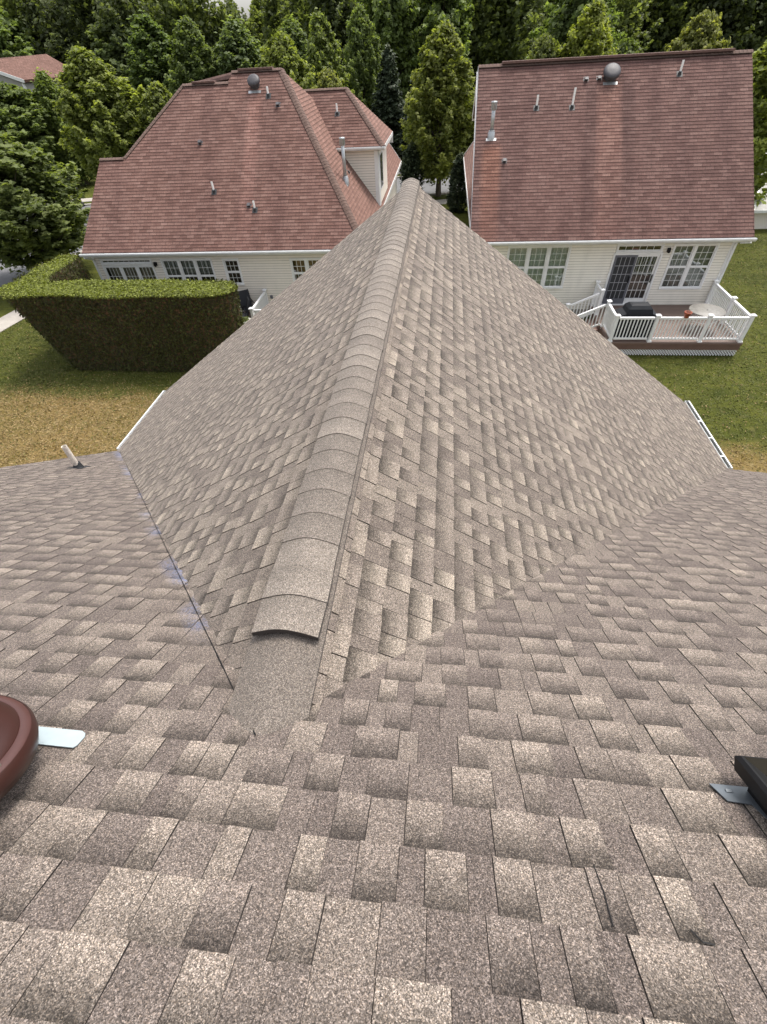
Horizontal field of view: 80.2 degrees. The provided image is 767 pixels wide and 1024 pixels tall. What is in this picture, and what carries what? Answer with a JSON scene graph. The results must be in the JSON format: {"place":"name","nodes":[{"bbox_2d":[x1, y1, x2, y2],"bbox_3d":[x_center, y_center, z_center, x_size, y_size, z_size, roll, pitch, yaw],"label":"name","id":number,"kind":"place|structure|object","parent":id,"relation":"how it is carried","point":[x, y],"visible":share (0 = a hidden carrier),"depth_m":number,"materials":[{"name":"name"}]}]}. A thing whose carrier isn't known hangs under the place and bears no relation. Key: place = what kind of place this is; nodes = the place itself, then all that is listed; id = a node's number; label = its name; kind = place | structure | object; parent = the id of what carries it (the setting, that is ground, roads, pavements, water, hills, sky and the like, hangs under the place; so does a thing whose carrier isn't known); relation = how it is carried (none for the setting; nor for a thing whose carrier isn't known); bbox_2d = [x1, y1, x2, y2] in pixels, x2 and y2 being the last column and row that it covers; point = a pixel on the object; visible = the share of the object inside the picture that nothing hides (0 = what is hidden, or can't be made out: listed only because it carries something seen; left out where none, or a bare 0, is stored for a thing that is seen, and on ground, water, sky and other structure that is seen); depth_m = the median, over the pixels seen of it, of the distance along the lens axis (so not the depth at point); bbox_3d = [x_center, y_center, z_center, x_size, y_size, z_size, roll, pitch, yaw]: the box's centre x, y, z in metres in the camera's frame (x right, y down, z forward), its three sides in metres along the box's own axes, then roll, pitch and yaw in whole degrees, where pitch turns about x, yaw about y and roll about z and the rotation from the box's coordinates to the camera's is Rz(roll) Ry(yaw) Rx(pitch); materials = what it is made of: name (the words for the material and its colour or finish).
{"place":"outdoors","nodes":[
{"label":"outdoors","id":0,"kind":"place"},
{"bbox_2d":[0,310,24,331],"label":"path","id":1,"kind":"structure","parent":0,"point":[8,320],"depth_m":22.73,"materials":[{"name":"concrete"}]},
{"bbox_2d":[0,54,70,175],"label":"house","id":2,"kind":"structure","parent":0,"point":[15,70],"depth_m":45.08,"materials":[{"name":"red"}]},
{"bbox_2d":[0,223,86,286],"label":"road","id":3,"kind":"structure","parent":0,"point":[6,276],"depth_m":27.80,"materials":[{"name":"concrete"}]},
{"bbox_2d":[47,171,399,203],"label":"sidewalk","id":4,"kind":"structure","parent":0,"point":[86,200],"depth_m":41.12,"materials":[{"name":"concrete"}]},
{"bbox_2d":[206,0,253,17],"label":"sky","id":5,"kind":"structure","parent":0,"point":[245,4],"materials":[{"name":"white"}]},
{"bbox_2d":[27,178,464,219],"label":"street","id":6,"kind":"structure","parent":0,"point":[428,188],"depth_m":38.78,"materials":[{"name":"grey asphalt"}]},
{"bbox_2d":[243,316,250,323],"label":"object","id":7,"kind":"object","parent":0,"point":[246,318],"visible":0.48,"depth_m":19.20,"materials":[{"name":"green plant"}]},
{"bbox_2d":[240,289,268,317],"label":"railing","id":8,"kind":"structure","parent":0,"point":[262,301],"depth_m":19.67,"materials":[{"name":"white wood"}]},
{"bbox_2d":[240,297,248,316],"bbox_3d":[-6.021,-8.591,19.570,0.704,1.073,0.576,-18,48,-13],"label":"patio chair","id":9,"kind":"object","parent":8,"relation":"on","point":[246,313],"visible":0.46,"depth_m":19.54,"materials":[{"name":"black fabric"}]},
{"bbox_2d":[237,289,254,312],"bbox_3d":[-6.008,-9.128,20.085,0.576,1.073,0.705,-23,49,-18],"label":"patio chair","id":10,"kind":"object","parent":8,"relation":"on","point":[243,294],"visible":0.59,"depth_m":20.06,"materials":[{"name":"black fabric"}]},
{"bbox_2d":[0,130,766,472],"bbox_3d":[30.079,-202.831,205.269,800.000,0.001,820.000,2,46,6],"label":"ground","id":11,"kind":"structure","parent":0,"point":[722,404],"depth_m":16.81,"materials":[{"name":"green plant"}]},
{"bbox_2d":[0,8,57,82],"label":"tree","id":12,"kind":"object","parent":11,"relation":"on","point":[21,39],"visible":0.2,"depth_m":52.23,"materials":[{"name":"green plant"}]},
{"bbox_2d":[0,81,68,171],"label":"maple tree","id":13,"kind":"object","parent":11,"relation":"on","point":[23,117],"visible":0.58,"depth_m":40.17,"materials":[{"name":"green plant"}]},
{"bbox_2d":[0,130,89,274],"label":"maple tree","id":14,"kind":"object","parent":11,"relation":"on","point":[57,221],"visible":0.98,"depth_m":23.80,"materials":[{"name":"green plant"}]},
{"bbox_2d":[30,67,95,186],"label":"maple tree","id":15,"kind":"object","parent":11,"relation":"on","point":[46,89],"visible":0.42,"depth_m":41.28,"materials":[{"name":"green plant"}]},
{"bbox_2d":[50,41,145,176],"bbox_3d":[-20.222,-28.886,34.651,7.509,9.733,7.910,34,57,30],"label":"maple tree","id":16,"kind":"object","parent":11,"relation":"on","point":[95,113],"visible":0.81,"depth_m":32.04,"materials":[{"name":"green plant"}]},
{"bbox_2d":[0,252,244,372],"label":"hedge","id":17,"kind":"object","parent":11,"relation":"on","point":[71,311],"visible":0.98,"depth_m":17.05,"materials":[{"name":"green plant"}]},
{"bbox_2d":[84,8,168,125],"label":"tree","id":18,"kind":"object","parent":11,"relation":"on","point":[107,53],"visible":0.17,"depth_m":53.28,"materials":[{"name":"green plant"}]},
{"bbox_2d":[128,78,172,139],"bbox_3d":[-16.200,-27.405,34.360,5.583,7.744,5.300,-35,54,-27],"label":"maple tree","id":19,"kind":"object","parent":11,"relation":"on","point":[156,98],"visible":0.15,"depth_m":32.28,"materials":[{"name":"green plant"}]},
{"bbox_2d":[122,9,188,125],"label":"maple tree","id":20,"kind":"object","parent":11,"relation":"on","point":[148,42],"visible":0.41,"depth_m":47.27,"materials":[{"name":"green plant"}]},
{"bbox_2d":[163,15,220,94],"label":"maple tree","id":21,"kind":"object","parent":11,"relation":"on","point":[192,51],"visible":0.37,"depth_m":44.39,"materials":[{"name":"green plant"}]},
{"bbox_2d":[210,14,263,76],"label":"maple tree","id":22,"kind":"object","parent":11,"relation":"on","point":[234,50],"visible":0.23,"depth_m":43.84,"materials":[{"name":"green plant"}]},
{"bbox_2d":[79,67,401,310],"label":"house","id":23,"kind":"structure","parent":11,"relation":"on","point":[273,181],"depth_m":19.21,"materials":[{"name":"red"}]},
{"bbox_2d":[99,258,152,264],"bbox_3d":[-11.249,-10.988,19.931,2.380,0.250,0.197,2,46,6],"label":"transom window","id":24,"kind":"structure","parent":23,"relation":"in","point":[106,261],"depth_m":19.91,"materials":[{"name":"white plastic"}]},
{"bbox_2d":[102,265,158,280],"bbox_3d":[-11.197,-10.182,20.771,2.390,2.030,0.197,2,46,6],"label":"window","id":25,"kind":"structure","parent":23,"relation":"in","point":[123,272],"depth_m":20.28,"materials":[{"name":"white plastic"}]},
{"bbox_2d":[160,258,216,280],"bbox_3d":[-8.466,-10.523,20.179,2.310,1.410,0.435,2,46,6],"label":"window","id":26,"kind":"structure","parent":23,"relation":"in","point":[201,269],"depth_m":19.95,"materials":[{"name":"white plastic"}]},
{"bbox_2d":[222,258,244,285],"bbox_3d":[-6.490,-10.533,19.873,0.730,1.080,0.435,2,46,6],"label":"window","id":27,"kind":"structure","parent":23,"relation":"in","point":[232,268],"depth_m":19.78,"materials":[{"name":"white plastic"}]},
{"bbox_2d":[289,258,320,281],"bbox_3d":[-3.217,-10.336,19.592,1.400,1.190,0.435,2,46,6],"label":"window","id":28,"kind":"structure","parent":23,"relation":"in","point":[299,266],"depth_m":19.48,"materials":[{"name":"white plastic"}]},
{"bbox_2d":[379,150,383,188],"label":"dormer window","id":29,"kind":"structure","parent":23,"relation":"in","point":[380,155],"depth_m":22.04,"materials":[{"name":"white plastic"}]},
{"bbox_2d":[35,192,449,229],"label":"kerb","id":30,"kind":"structure","parent":11,"relation":"on","point":[430,194],"depth_m":36.63,"materials":[{"name":"concrete"}]},
{"bbox_2d":[255,29,315,88],"bbox_3d":[-7.760,-35.172,39.834,6.806,9.852,6.489,9,47,12],"label":"maple tree","id":31,"kind":"object","parent":11,"relation":"on","point":[280,50],"visible":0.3,"depth_m":36.91,"materials":[{"name":"green plant"}]},
{"bbox_2d":[278,13,309,61],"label":"maple tree","id":32,"kind":"object","parent":11,"relation":"on","point":[297,35],"visible":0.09,"depth_m":45.95,"materials":[{"name":"green plant"}]},
{"bbox_2d":[312,66,344,88],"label":"maple tree","id":33,"kind":"object","parent":11,"relation":"on","point":[327,78],"visible":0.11,"depth_m":34.98,"materials":[{"name":"green plant"}]},
{"bbox_2d":[304,7,354,94],"bbox_3d":[-5.219,-39.416,43.068,5.529,11.266,5.900,19,50,20],"label":"maple tree","id":34,"kind":"object","parent":11,"relation":"on","point":[324,49],"visible":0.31,"depth_m":39.97,"materials":[{"name":"green plant"}]},
{"bbox_2d":[342,2,381,111],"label":"maple tree","id":35,"kind":"object","parent":11,"relation":"on","point":[362,52],"visible":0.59,"depth_m":43.31,"materials":[{"name":"green plant"}]},
{"bbox_2d":[0,178,766,1023],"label":"house","id":36,"kind":"structure","parent":11,"relation":"on","point":[384,614],"depth_m":1.93,"materials":[{"name":"beige"}]},
{"bbox_2d":[0,0,766,131],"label":"woods","id":37,"kind":"object","parent":11,"relation":"on","point":[500,32],"visible":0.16,"depth_m":54.34,"materials":[{"name":"green plant"}]},
{"bbox_2d":[369,43,405,158],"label":"spruce tree","id":38,"kind":"object","parent":11,"relation":"on","point":[387,106],"visible":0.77,"depth_m":42.56,"materials":[{"name":"green plant"}]},
{"bbox_2d":[346,0,430,99],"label":"tree","id":39,"kind":"object","parent":11,"relation":"on","point":[395,21],"visible":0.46,"depth_m":48.00,"materials":[{"name":"green plant"}]},
{"bbox_2d":[399,140,424,190],"bbox_3d":[2.094,-25.323,34.347,2.123,4.257,2.114,-15,47,-11],"label":"arborvitae","id":40,"kind":"object","parent":11,"relation":"on","point":[410,166],"visible":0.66,"depth_m":33.52,"materials":[{"name":"green plant"}]},
{"bbox_2d":[394,76,437,164],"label":"spruce tree","id":41,"kind":"object","parent":11,"relation":"on","point":[399,148],"visible":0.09,"depth_m":42.15,"materials":[{"name":"green plant"}]},
{"bbox_2d":[399,19,475,196],"bbox_3d":[4.053,-28.770,33.115,6.799,9.618,6.692,-21,49,-16],"label":"maple tree","id":42,"kind":"object","parent":11,"relation":"on","point":[446,80],"visible":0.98,"depth_m":31.25,"materials":[{"name":"green plant"}]},
{"bbox_2d":[401,0,474,131],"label":"tree","id":43,"kind":"object","parent":11,"relation":"on","point":[457,13],"visible":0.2,"depth_m":48.41,"materials":[{"name":"green plant"}]},
{"bbox_2d":[445,152,467,212],"bbox_3d":[5.329,-22.902,32.005,1.940,3.912,1.948,2,46,6],"label":"arborvitae","id":44,"kind":"object","parent":11,"relation":"on","point":[456,197],"visible":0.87,"depth_m":31.76,"materials":[{"name":"green plant"}]},
{"bbox_2d":[527,32,565,59],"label":"maple tree","id":45,"kind":"object","parent":11,"relation":"on","point":[544,46],"visible":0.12,"depth_m":31.81,"materials":[{"name":"green plant"}]},
{"bbox_2d":[525,0,626,58],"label":"tree","id":46,"kind":"object","parent":11,"relation":"on","point":[563,19],"visible":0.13,"depth_m":42.72,"materials":[{"name":"green plant"}]},
{"bbox_2d":[556,0,618,57],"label":"maple tree","id":47,"kind":"object","parent":11,"relation":"on","point":[590,35],"visible":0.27,"depth_m":30.33,"materials":[{"name":"green plant"}]},
{"bbox_2d":[463,48,757,316],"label":"house","id":48,"kind":"structure","parent":11,"relation":"on","point":[624,178],"depth_m":17.93,"materials":[{"name":"red"}]},
{"bbox_2d":[507,245,571,288],"bbox_3d":[6.341,-10.189,18.949,2.500,1.660,0.197,2,46,6],"label":"window","id":49,"kind":"structure","parent":48,"relation":"in","point":[547,265],"depth_m":18.83,"materials":[{"name":"white plastic"}]},
{"bbox_2d":[601,252,662,304],"bbox_3d":[10.231,-9.892,18.937,1.860,2.320,0.620,2,46,6],"label":"sliding door","id":50,"kind":"structure","parent":48,"relation":"in","point":[630,278],"depth_m":18.95,"materials":[{"name":"white plastic"}]},
{"bbox_2d":[616,243,664,252],"bbox_3d":[10.178,-10.574,18.144,1.760,0.310,0.435,2,46,6],"label":"transom window","id":51,"kind":"structure","parent":48,"relation":"in","point":[621,248],"depth_m":18.10,"materials":[{"name":"white plastic"}]},
{"bbox_2d":[658,243,720,289],"bbox_3d":[12.277,-9.990,18.445,1.660,1.700,0.435,2,46,6],"label":"window","id":52,"kind":"structure","parent":48,"relation":"in","point":[687,267],"depth_m":18.35,"materials":[{"name":"white plastic"}]},
{"bbox_2d":[612,35,642,54],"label":"maple tree","id":53,"kind":"object","parent":11,"relation":"on","point":[628,45],"visible":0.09,"depth_m":33.57,"materials":[{"name":"green plant"}]},
{"bbox_2d":[566,279,756,355],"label":"deck","id":54,"kind":"structure","parent":11,"relation":"on","point":[671,332],"depth_m":17.31,"materials":[{"name":"white wood"}]},
{"bbox_2d":[613,302,656,337],"bbox_3d":[9.500,-7.289,17.246,1.400,1.220,0.660,2,46,6],"label":"grill","id":55,"kind":"object","parent":54,"relation":"on","point":[636,309],"visible":0.47,"depth_m":16.95,"materials":[{"name":"black paint"}]},
{"bbox_2d":[684,310,692,317],"bbox_3d":[10.942,-7.125,16.373,0.260,0.262,0.260,2,46,6],"label":"flower pot","id":56,"kind":"object","parent":54,"relation":"on","point":[687,313],"visible":1,"depth_m":16.35,"materials":[{"name":"ceramic"}]},
{"bbox_2d":[689,303,725,333],"bbox_3d":[12.325,-7.429,17.553,1.250,0.734,1.250,2,46,6],"label":"patio table","id":57,"kind":"object","parent":54,"relation":"on","point":[702,309],"visible":0.8,"depth_m":17.32,"materials":[{"name":"white plastic"}]},
{"bbox_2d":[664,7,732,51],"bbox_3d":[21.843,-30.740,34.037,5.928,9.433,5.652,-33,53,-25],"label":"maple tree","id":58,"kind":"object","parent":11,"relation":"on","point":[704,32],"visible":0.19,"depth_m":31.27,"materials":[{"name":"green plant"}]},
{"bbox_2d":[752,40,766,208],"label":"maple tree","id":59,"kind":"object","parent":11,"relation":"on","point":[759,57],"visible":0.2,"depth_m":23.44,"materials":[{"name":"green plant"}]},
{"bbox_2d":[436,199,466,203],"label":"sidewalk","id":60,"kind":"structure","parent":0,"point":[443,201],"depth_m":35.04,"materials":[{"name":"concrete"}]},
{"bbox_2d":[754,183,766,228],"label":"house","id":61,"kind":"structure","parent":0,"point":[760,216],"depth_m":26.83,"materials":[{"name":"grey"}]}
]}

